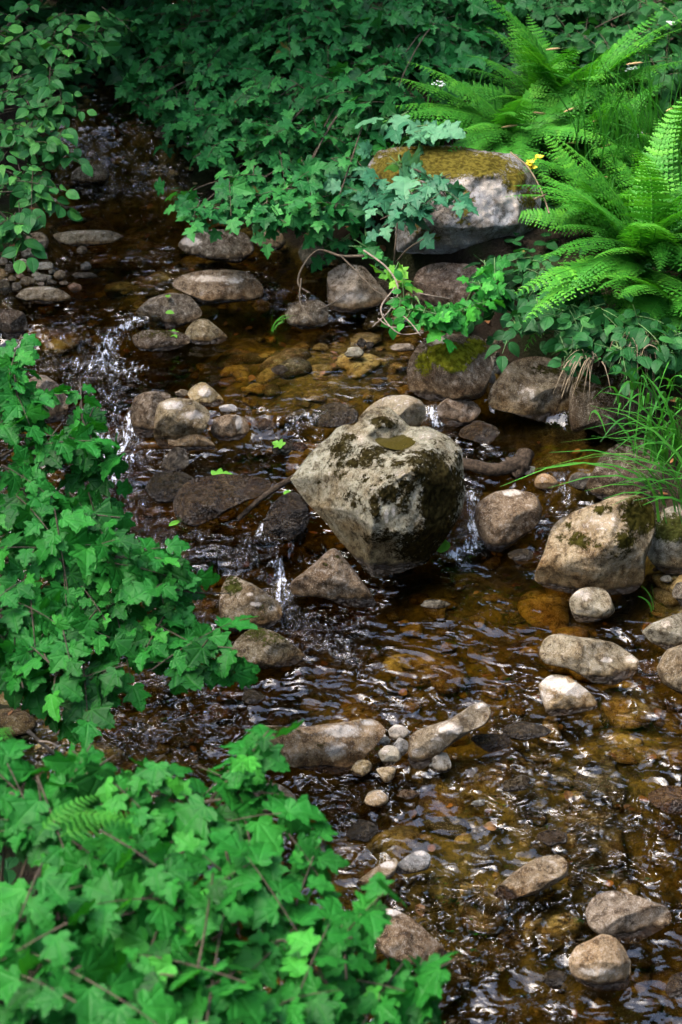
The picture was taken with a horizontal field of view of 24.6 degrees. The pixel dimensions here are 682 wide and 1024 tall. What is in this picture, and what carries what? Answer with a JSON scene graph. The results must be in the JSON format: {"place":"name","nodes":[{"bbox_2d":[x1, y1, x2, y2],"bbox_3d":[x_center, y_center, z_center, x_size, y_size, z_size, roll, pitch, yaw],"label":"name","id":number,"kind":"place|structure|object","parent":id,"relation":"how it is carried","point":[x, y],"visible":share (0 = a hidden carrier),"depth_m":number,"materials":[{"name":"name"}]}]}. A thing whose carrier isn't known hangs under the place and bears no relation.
{"place":"outdoors","nodes":[
{"label":"outdoors","id":0,"kind":"place"},
{"bbox_2d":[0,0,681,1023],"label":"ground","id":1,"kind":"structure","parent":0,"point":[488,996],"depth_m":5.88,"materials":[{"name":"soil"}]},
{"bbox_2d":[0,0,142,273],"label":"alder bush","id":2,"kind":"object","parent":1,"relation":"on","point":[48,118],"visible":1,"depth_m":6.94,"materials":[{"name":"green plant"}]},
{"bbox_2d":[39,794,142,840],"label":"fern","id":3,"kind":"object","parent":1,"relation":"on","point":[95,819],"visible":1,"depth_m":2.86,"materials":[{"name":"green plant"}]},
{"bbox_2d":[0,0,184,102],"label":"thicket","id":4,"kind":"object","parent":1,"relation":"on","point":[109,74],"visible":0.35,"depth_m":8.71,"materials":[{"name":"green plant"}]},
{"bbox_2d":[0,333,259,748],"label":"broadleaf shrub","id":5,"kind":"object","parent":1,"relation":"on","point":[65,546],"visible":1,"depth_m":4.12,"materials":[{"name":"green plant"}]},
{"bbox_2d":[93,0,321,177],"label":"maple bush","id":6,"kind":"object","parent":1,"relation":"on","point":[196,58],"visible":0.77,"depth_m":8.16,"materials":[{"name":"green plant"}]},
{"bbox_2d":[0,719,461,1023],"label":"broadleaf shrub","id":7,"kind":"object","parent":1,"relation":"on","point":[115,903],"visible":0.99,"depth_m":2.84,"materials":[{"name":"green plant"}]},
{"bbox_2d":[154,160,332,259],"bbox_3d":[-0.440,-1.507,7.361,0.818,0.477,1.405,0,32,0],"label":"maple sapling","id":8,"kind":"object","parent":1,"relation":"on","point":[238,193],"visible":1,"depth_m":6.92,"materials":[{"name":"green plant"}]},
{"bbox_2d":[200,0,414,249],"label":"maple bush","id":9,"kind":"object","parent":1,"relation":"on","point":[286,143],"visible":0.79,"depth_m":7.68,"materials":[{"name":"green plant"}]},
{"bbox_2d":[0,0,681,1018],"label":"undergrowth","id":10,"kind":"object","parent":1,"relation":"on","point":[12,862],"visible":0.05,"depth_m":7.14,"materials":[{"name":"green plant"}]},
{"bbox_2d":[5,74,678,1018],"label":"leaf litter","id":11,"kind":"object","parent":1,"relation":"on","point":[491,826],"visible":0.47,"depth_m":5.73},
{"bbox_2d":[297,249,391,319],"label":"root branch","id":12,"kind":"object","parent":1,"relation":"on","point":[343,257],"visible":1,"depth_m":6.70,"materials":[{"name":"brown plant"}]},
{"bbox_2d":[310,226,397,272],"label":"broadleaf seedling","id":13,"kind":"object","parent":1,"relation":"on","point":[341,245],"visible":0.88,"depth_m":7.06,"materials":[{"name":"green plant"}]},
{"bbox_2d":[327,263,388,313],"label":"stone","id":14,"kind":"object","parent":1,"relation":"on","point":[354,287],"visible":0.96,"depth_m":7.07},
{"bbox_2d":[369,262,422,292],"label":"broadleaf seedling","id":15,"kind":"object","parent":1,"relation":"on","point":[385,274],"visible":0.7,"depth_m":6.49,"materials":[{"name":"green plant"}]},
{"bbox_2d":[323,140,478,249],"bbox_3d":[0.213,-1.415,7.029,0.479,0.442,1.158,-10,33,-16],"label":"broadleaf plant","id":16,"kind":"object","parent":1,"relation":"on","point":[396,208],"visible":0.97,"depth_m":6.77,"materials":[{"name":"green plant"}]},
{"bbox_2d":[363,250,448,335],"bbox_3d":[0.273,-0.882,6.386,0.361,0.159,0.602,0,32,0],"label":"dead branch","id":17,"kind":"object","parent":1,"relation":"on","point":[385,266],"visible":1,"depth_m":6.31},
{"bbox_2d":[370,97,445,154],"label":"broadleaf plant","id":18,"kind":"object","parent":1,"relation":"on","point":[376,148],"visible":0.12,"depth_m":7.58,"materials":[{"name":"green plant"}]},
{"bbox_2d":[355,111,465,199],"bbox_3d":[0.336,-1.613,7.067,0.437,0.274,0.622,-10,33,-15],"label":"broadleaf sapling","id":19,"kind":"object","parent":1,"relation":"on","point":[428,133],"visible":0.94,"depth_m":7.04,"materials":[{"name":"green plant"}]},
{"bbox_2d":[381,269,445,339],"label":"broadleaf seedling","id":20,"kind":"object","parent":1,"relation":"on","point":[411,311],"visible":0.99,"depth_m":6.26,"materials":[{"name":"green plant"}]},
{"bbox_2d":[321,0,535,157],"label":"thicket","id":21,"kind":"object","parent":1,"relation":"on","point":[427,36],"visible":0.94,"depth_m":8.07,"materials":[{"name":"green plant"}]},
{"bbox_2d":[412,262,478,310],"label":"boulder","id":22,"kind":"object","parent":1,"relation":"on","point":[438,279],"visible":0.69,"depth_m":6.93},
{"bbox_2d":[378,61,520,146],"bbox_3d":[0.549,-2.003,7.629,0.563,0.377,0.830,20,37,29],"label":"fern","id":23,"kind":"object","parent":1,"relation":"on","point":[435,117],"visible":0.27,"depth_m":7.62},
{"bbox_2d":[368,145,541,253],"bbox_3d":[0.512,-1.402,7.099,0.799,0.436,0.554,0,32,0],"label":"boulder","id":24,"kind":"object","parent":1,"relation":"on","point":[488,181],"visible":0.61,"depth_m":6.96,"materials":[{"name":"stone"}]},
{"bbox_2d":[419,254,511,352],"bbox_3d":[0.535,-0.813,6.549,0.352,0.482,0.842,5,32,8],"label":"broadleaf plant","id":25,"kind":"object","parent":1,"relation":"on","point":[461,315],"visible":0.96,"depth_m":6.32,"materials":[{"name":"green plant"}]},
{"bbox_2d":[384,49,631,181],"bbox_3d":[0.787,-1.795,7.293,1.188,0.509,0.906,0,32,0],"label":"fern","id":26,"kind":"object","parent":1,"relation":"on","point":[493,131],"visible":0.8,"depth_m":7.34,"materials":[{"name":"green plant"}]},
{"bbox_2d":[488,356,572,422],"bbox_3d":[0.785,-0.507,6.458,0.362,0.233,0.261,0,32,0],"label":"boulder","id":27,"kind":"object","parent":1,"relation":"on","point":[524,387],"visible":0.87,"depth_m":6.40,"materials":[{"name":"stone"}]},
{"bbox_2d":[422,0,651,106],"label":"thicket","id":28,"kind":"object","parent":1,"relation":"on","point":[572,11],"visible":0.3,"depth_m":8.56,"materials":[{"name":"green plant"}]},
{"bbox_2d":[407,0,681,155],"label":"fern","id":29,"kind":"object","parent":1,"relation":"on","point":[539,60],"visible":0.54,"depth_m":7.69,"materials":[{"name":"green plant"}]},
{"bbox_2d":[461,248,681,395],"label":"broadleaf plant","id":30,"kind":"object","parent":1,"relation":"on","point":[578,327],"visible":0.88,"depth_m":6.04,"materials":[{"name":"green plant"}]},
{"bbox_2d":[553,349,610,402],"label":"grass tuft","id":31,"kind":"object","parent":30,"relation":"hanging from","point":[591,360],"visible":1,"depth_m":5.89,"materials":[{"name":"plant"}]},
{"bbox_2d":[605,331,668,407],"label":"grass tuft","id":32,"kind":"object","parent":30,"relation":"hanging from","point":[643,348],"visible":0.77,"depth_m":5.90,"materials":[{"name":"plant"}]},
{"bbox_2d":[493,81,665,173],"bbox_3d":[1.228,-1.852,7.418,1.021,0.430,0.791,13,34,19],"label":"fern","id":33,"kind":"object","parent":1,"relation":"on","point":[580,140],"visible":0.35,"depth_m":7.38,"materials":[{"name":"green plant"}]},
{"bbox_2d":[493,0,681,235],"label":"fern","id":34,"kind":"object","parent":1,"relation":"on","point":[641,140],"depth_m":6.95,"materials":[{"name":"plant"}]},
{"bbox_2d":[506,132,670,246],"bbox_3d":[1.048,-1.335,6.805,0.712,0.470,1.102,-9,33,-14],"label":"fern","id":35,"kind":"object","parent":1,"relation":"on","point":[582,181],"visible":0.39,"depth_m":6.88,"materials":[{"name":"green plant"}]},
{"bbox_2d":[500,405,681,522],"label":"grass tuft","id":36,"kind":"object","parent":1,"relation":"on","point":[653,479],"visible":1,"depth_m":5.02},
{"bbox_2d":[512,6,674,88],"bbox_3d":[1.424,-2.372,8.309,1.011,0.492,1.036,0,32,0],"label":"fern","id":37,"kind":"object","parent":1,"relation":"on","point":[632,60],"visible":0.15,"depth_m":8.34,"materials":[{"name":"green plant"}]},
{"bbox_2d":[511,97,681,349],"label":"fern","id":38,"kind":"object","parent":1,"relation":"on","point":[654,236],"visible":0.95,"depth_m":6.22,"materials":[{"name":"green plant"}]},
{"bbox_2d":[544,0,681,119],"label":"thicket","id":39,"kind":"object","parent":1,"relation":"on","point":[582,37],"visible":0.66,"depth_m":8.27,"materials":[{"name":"green plant"}]},
{"bbox_2d":[569,365,661,443],"bbox_3d":[1.086,-0.432,6.277,0.383,0.329,0.267,-13,34,-20],"label":"boulder","id":40,"kind":"object","parent":1,"relation":"on","point":[581,409],"visible":0.68,"depth_m":6.17,"materials":[{"name":"stone"}]},
{"bbox_2d":[586,437,663,500],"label":"boulder","id":41,"kind":"object","parent":1,"relation":"on","point":[602,493],"visible":0.47,"depth_m":6.06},
{"bbox_2d":[585,274,681,354],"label":"fern","id":42,"kind":"object","parent":1,"relation":"on","point":[674,311],"visible":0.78,"depth_m":6.12,"materials":[{"name":"green plant"}]},
{"bbox_2d":[587,371,681,486],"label":"grass tuft","id":43,"kind":"object","parent":1,"relation":"on","point":[675,433],"visible":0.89,"depth_m":5.42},
{"bbox_2d":[589,342,681,451],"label":"grass tuft","id":44,"kind":"object","parent":1,"relation":"on","point":[635,384],"visible":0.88,"depth_m":5.67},
{"bbox_2d":[589,118,681,237],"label":"fern","id":45,"kind":"object","parent":1,"relation":"on","point":[625,170],"visible":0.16,"depth_m":6.92,"materials":[{"name":"green plant"}]},
{"bbox_2d":[591,94,681,180],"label":"fern","id":46,"kind":"object","parent":1,"relation":"on","point":[677,123],"visible":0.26,"depth_m":7.05,"materials":[{"name":"green plant"}]},
{"bbox_2d":[0,0,681,1023],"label":"water","id":47,"kind":"structure","parent":0,"point":[598,820],"depth_m":5.18,"materials":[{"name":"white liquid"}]},
{"bbox_2d":[0,309,27,338],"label":"stone","id":48,"kind":"object","parent":47,"relation":"on","point":[13,324],"visible":0.99,"depth_m":6.85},
{"bbox_2d":[16,286,70,303],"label":"stone","id":49,"kind":"object","parent":47,"relation":"on","point":[42,295],"visible":1,"depth_m":7.07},
{"bbox_2d":[29,375,68,423],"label":"boulder","id":50,"kind":"object","parent":47,"relation":"on","point":[58,412],"visible":0.28,"depth_m":6.34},
{"bbox_2d":[53,230,122,246],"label":"stone","id":51,"kind":"object","parent":47,"relation":"on","point":[84,238],"visible":0.98,"depth_m":7.65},
{"bbox_2d":[71,164,108,184],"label":"stone","id":52,"kind":"object","parent":47,"relation":"on","point":[100,175],"visible":0.74,"depth_m":8.21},
{"bbox_2d":[130,391,170,437],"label":"stone","id":53,"kind":"object","parent":47,"relation":"on","point":[143,411],"visible":0.76,"depth_m":6.30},
{"bbox_2d":[132,330,189,351],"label":"stone","id":54,"kind":"object","parent":47,"relation":"on","point":[152,340],"visible":1,"depth_m":6.83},
{"bbox_2d":[136,293,201,329],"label":"stone","id":55,"kind":"object","parent":47,"relation":"on","point":[185,309],"visible":0.99,"depth_m":6.99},
{"bbox_2d":[145,471,193,503],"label":"stone","id":56,"kind":"object","parent":47,"relation":"on","point":[162,487],"visible":0.88,"depth_m":5.90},
{"bbox_2d":[161,447,188,471],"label":"stone","id":57,"kind":"object","parent":47,"relation":"on","point":[176,459],"visible":0.93,"depth_m":6.07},
{"bbox_2d":[154,398,209,448],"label":"stone","id":58,"kind":"object","parent":47,"relation":"on","point":[176,418],"visible":1,"depth_m":6.21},
{"bbox_2d":[167,434,214,450],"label":"stone","id":59,"kind":"object","parent":47,"relation":"on","point":[197,442],"visible":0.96,"depth_m":6.23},
{"bbox_2d":[185,318,226,344],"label":"stone","id":60,"kind":"object","parent":47,"relation":"on","point":[203,331],"visible":0.99,"depth_m":6.90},
{"bbox_2d":[188,382,223,406],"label":"stone","id":61,"kind":"object","parent":47,"relation":"on","point":[204,394],"visible":0.96,"depth_m":6.39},
{"bbox_2d":[178,229,253,262],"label":"stone","id":62,"kind":"object","parent":47,"relation":"on","point":[232,247],"visible":0.84,"depth_m":7.46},
{"bbox_2d":[172,270,263,304],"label":"stone","id":63,"kind":"object","parent":47,"relation":"on","point":[208,287],"visible":1,"depth_m":7.10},
{"bbox_2d":[173,474,271,526],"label":"stone","id":64,"kind":"object","parent":47,"relation":"on","point":[199,501],"visible":1,"depth_m":5.79,"materials":[{"name":"stone"}]},
{"bbox_2d":[211,414,248,440],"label":"stone","id":65,"kind":"object","parent":47,"relation":"on","point":[229,427],"visible":1,"depth_m":6.29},
{"bbox_2d":[219,575,281,633],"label":"stone","id":66,"kind":"object","parent":47,"relation":"on","point":[244,597],"visible":0.86,"depth_m":5.35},
{"bbox_2d":[242,689,264,703],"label":"stone","id":67,"kind":"object","parent":47,"relation":"on","point":[250,696],"visible":1,"depth_m":5.05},
{"bbox_2d":[236,473,293,520],"bbox_3d":[-0.281,-0.060,5.819,0.260,0.131,0.049,-17,36,-25],"label":"leaning stick","id":68,"kind":"object","parent":47,"relation":"on","point":[264,495],"visible":0.97,"depth_m":5.82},
{"bbox_2d":[230,627,303,668],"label":"stone","id":69,"kind":"object","parent":47,"relation":"on","point":[262,648],"visible":0.84,"depth_m":5.19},
{"bbox_2d":[256,230,285,250],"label":"stone","id":70,"kind":"object","parent":47,"relation":"on","point":[278,243],"visible":0.41,"depth_m":7.53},
{"bbox_2d":[271,440,292,455],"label":"pebble","id":71,"kind":"object","parent":47,"relation":"on","point":[286,449],"visible":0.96,"depth_m":6.20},
{"bbox_2d":[263,492,309,540],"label":"stone","id":72,"kind":"object","parent":47,"relation":"on","point":[287,518],"visible":0.99,"depth_m":5.70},
{"bbox_2d":[285,300,328,329],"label":"stone","id":73,"kind":"object","parent":47,"relation":"on","point":[298,318],"visible":0.92,"depth_m":7.00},
{"bbox_2d":[298,242,327,271],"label":"stone","id":74,"kind":"object","parent":47,"relation":"on","point":[304,254],"visible":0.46,"depth_m":7.23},
{"bbox_2d":[249,719,385,774],"bbox_3d":[-0.077,0.710,4.799,0.428,0.159,0.151,0,32,0],"label":"stone","id":75,"kind":"object","parent":47,"relation":"on","point":[338,748],"visible":0.88,"depth_m":4.75,"materials":[{"name":"stone"}]},
{"bbox_2d":[290,548,375,607],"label":"stone","id":76,"kind":"object","parent":47,"relation":"on","point":[332,575],"visible":1,"depth_m":5.46,"materials":[{"name":"stone"}]},
{"bbox_2d":[309,402,357,427],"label":"stone","id":77,"kind":"object","parent":47,"relation":"on","point":[335,414],"visible":1,"depth_m":6.37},
{"bbox_2d":[351,760,371,776],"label":"pebble","id":78,"kind":"object","parent":47,"relation":"on","point":[361,768],"visible":1,"depth_m":4.75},
{"bbox_2d":[345,819,378,841],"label":"stone","id":79,"kind":"object","parent":47,"relation":"on","point":[360,830],"visible":1,"depth_m":4.51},
{"bbox_2d":[364,790,388,807],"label":"pebble","id":80,"kind":"object","parent":47,"relation":"on","point":[376,798],"visible":1,"depth_m":4.62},
{"bbox_2d":[357,858,397,884],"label":"stone","id":81,"kind":"object","parent":47,"relation":"on","point":[387,868],"visible":0.71,"depth_m":4.36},
{"bbox_2d":[290,406,464,577],"bbox_3d":[0.163,-0.088,5.727,0.556,0.563,0.516,25,40,34],"label":"boulder","id":82,"kind":"object","parent":47,"relation":"on","point":[381,490],"visible":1,"depth_m":5.58,"materials":[{"name":"grey stone"}]},
{"bbox_2d":[376,767,395,783],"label":"pebble","id":83,"kind":"object","parent":47,"relation":"on","point":[386,774],"visible":1,"depth_m":4.72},
{"bbox_2d":[378,745,400,765],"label":"pebble","id":84,"kind":"object","parent":47,"relation":"on","point":[388,755],"visible":1,"depth_m":4.78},
{"bbox_2d":[358,395,425,426],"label":"stone","id":85,"kind":"object","parent":47,"relation":"on","point":[409,410],"visible":0.48,"depth_m":6.29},
{"bbox_2d":[388,725,409,741],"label":"pebble","id":86,"kind":"object","parent":47,"relation":"on","point":[395,732],"visible":0.91,"depth_m":4.87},
{"bbox_2d":[395,850,430,873],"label":"stone","id":87,"kind":"object","parent":47,"relation":"on","point":[416,862],"visible":0.98,"depth_m":4.40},
{"bbox_2d":[375,908,450,966],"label":"stone","id":88,"kind":"object","parent":47,"relation":"on","point":[401,937],"visible":0.73,"depth_m":4.12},
{"bbox_2d":[421,599,450,608],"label":"stone","id":89,"kind":"object","parent":47,"relation":"on","point":[434,604],"visible":1,"depth_m":5.50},
{"bbox_2d":[429,752,450,772],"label":"pebble","id":90,"kind":"object","parent":47,"relation":"on","point":[440,762],"visible":1,"depth_m":4.76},
{"bbox_2d":[408,702,490,769],"bbox_3d":[0.332,0.686,4.816,0.280,0.183,0.148,-9,33,-14],"label":"stone","id":91,"kind":"object","parent":47,"relation":"on","point":[427,744],"visible":0.99,"depth_m":4.75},
{"bbox_2d":[407,333,492,401],"bbox_3d":[0.463,-0.599,6.470,0.334,0.285,0.294,15,35,23],"label":"boulder","id":92,"kind":"object","parent":47,"relation":"on","point":[437,371],"visible":0.95,"depth_m":6.38,"materials":[{"name":"stone"}]},
{"bbox_2d":[437,398,480,426],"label":"stone","id":93,"kind":"object","parent":47,"relation":"on","point":[456,413],"visible":0.96,"depth_m":6.39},
{"bbox_2d":[459,420,499,443],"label":"stone","id":94,"kind":"object","parent":47,"relation":"on","point":[479,431],"visible":1,"depth_m":6.29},
{"bbox_2d":[471,734,511,751],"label":"stone","id":95,"kind":"object","parent":47,"relation":"on","point":[491,742],"visible":1,"depth_m":4.86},
{"bbox_2d":[463,448,534,480],"bbox_3d":[0.594,-0.185,6.075,0.323,0.114,0.112,0,32,0],"label":"driftwood log","id":96,"kind":"object","parent":47,"relation":"on","point":[516,466],"visible":0.89,"depth_m":6.05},
{"bbox_2d":[474,489,541,552],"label":"stone","id":97,"kind":"object","parent":47,"relation":"on","point":[506,519],"visible":1,"depth_m":5.74,"materials":[{"name":"stone"}]},
{"bbox_2d":[502,774,530,791],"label":"stone","id":98,"kind":"object","parent":47,"relation":"on","point":[519,783],"visible":1,"depth_m":4.69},
{"bbox_2d":[508,549,532,560],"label":"stone","id":99,"kind":"object","parent":47,"relation":"on","point":[521,555],"visible":1,"depth_m":5.75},
{"bbox_2d":[502,721,550,740],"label":"stone","id":100,"kind":"object","parent":47,"relation":"on","point":[522,730],"visible":1,"depth_m":4.90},
{"bbox_2d":[493,855,568,899],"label":"stone","id":101,"kind":"object","parent":47,"relation":"on","point":[535,876],"visible":1,"depth_m":4.32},
{"bbox_2d":[534,473,557,492],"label":"pebble","id":102,"kind":"object","parent":47,"relation":"on","point":[543,482],"visible":0.98,"depth_m":6.08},
{"bbox_2d":[537,830,567,846],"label":"stone","id":103,"kind":"object","parent":47,"relation":"on","point":[550,838],"visible":1,"depth_m":4.50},
{"bbox_2d":[542,969,566,988],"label":"stone","id":104,"kind":"object","parent":47,"relation":"on","point":[553,978],"visible":1,"depth_m":4.06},
{"bbox_2d":[539,675,597,715],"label":"stone","id":105,"kind":"object","parent":47,"relation":"on","point":[561,695],"visible":1,"depth_m":4.99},
{"bbox_2d":[568,472,588,490],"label":"pebble","id":106,"kind":"object","parent":47,"relation":"on","point":[580,485],"visible":0.94,"depth_m":6.09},
{"bbox_2d":[539,634,638,684],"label":"stone","id":107,"kind":"object","parent":47,"relation":"on","point":[598,661],"visible":1,"depth_m":5.13,"materials":[{"name":"stone"}]},
{"bbox_2d":[569,587,614,622],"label":"stone","id":108,"kind":"object","parent":47,"relation":"on","point":[590,604],"visible":1,"depth_m":5.40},
{"bbox_2d":[534,495,655,594],"bbox_3d":[0.905,0.105,5.578,0.436,0.382,0.337,0,32,0],"label":"boulder","id":109,"kind":"object","parent":47,"relation":"on","point":[605,544],"visible":0.96,"depth_m":5.48,"materials":[{"name":"stone"}]},
{"bbox_2d":[568,934,630,991],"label":"stone","id":110,"kind":"object","parent":47,"relation":"on","point":[601,963],"visible":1,"depth_m":4.03,"materials":[{"name":"stone"}]},
{"bbox_2d":[586,890,670,943],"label":"stone","id":111,"kind":"object","parent":47,"relation":"on","point":[622,917],"visible":0.98,"depth_m":4.20,"materials":[{"name":"stone"}]},
{"bbox_2d":[642,612,681,649],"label":"stone","id":112,"kind":"object","parent":47,"relation":"on","point":[665,633],"visible":0.89,"depth_m":5.27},
{"bbox_2d":[647,505,681,575],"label":"stone","id":113,"kind":"object","parent":47,"relation":"on","point":[664,554],"visible":0.84,"depth_m":5.64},
{"bbox_2d":[648,785,681,813],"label":"stone","id":114,"kind":"object","parent":47,"relation":"on","point":[667,799],"visible":1,"depth_m":4.62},
{"bbox_2d":[657,645,681,694],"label":"stone","id":115,"kind":"object","parent":47,"relation":"on","point":[669,668],"visible":1,"depth_m":5.03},
{"bbox_2d":[665,972,681,998],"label":"stone","id":116,"kind":"object","parent":47,"relation":"on","point":[673,990],"visible":1,"depth_m":4.03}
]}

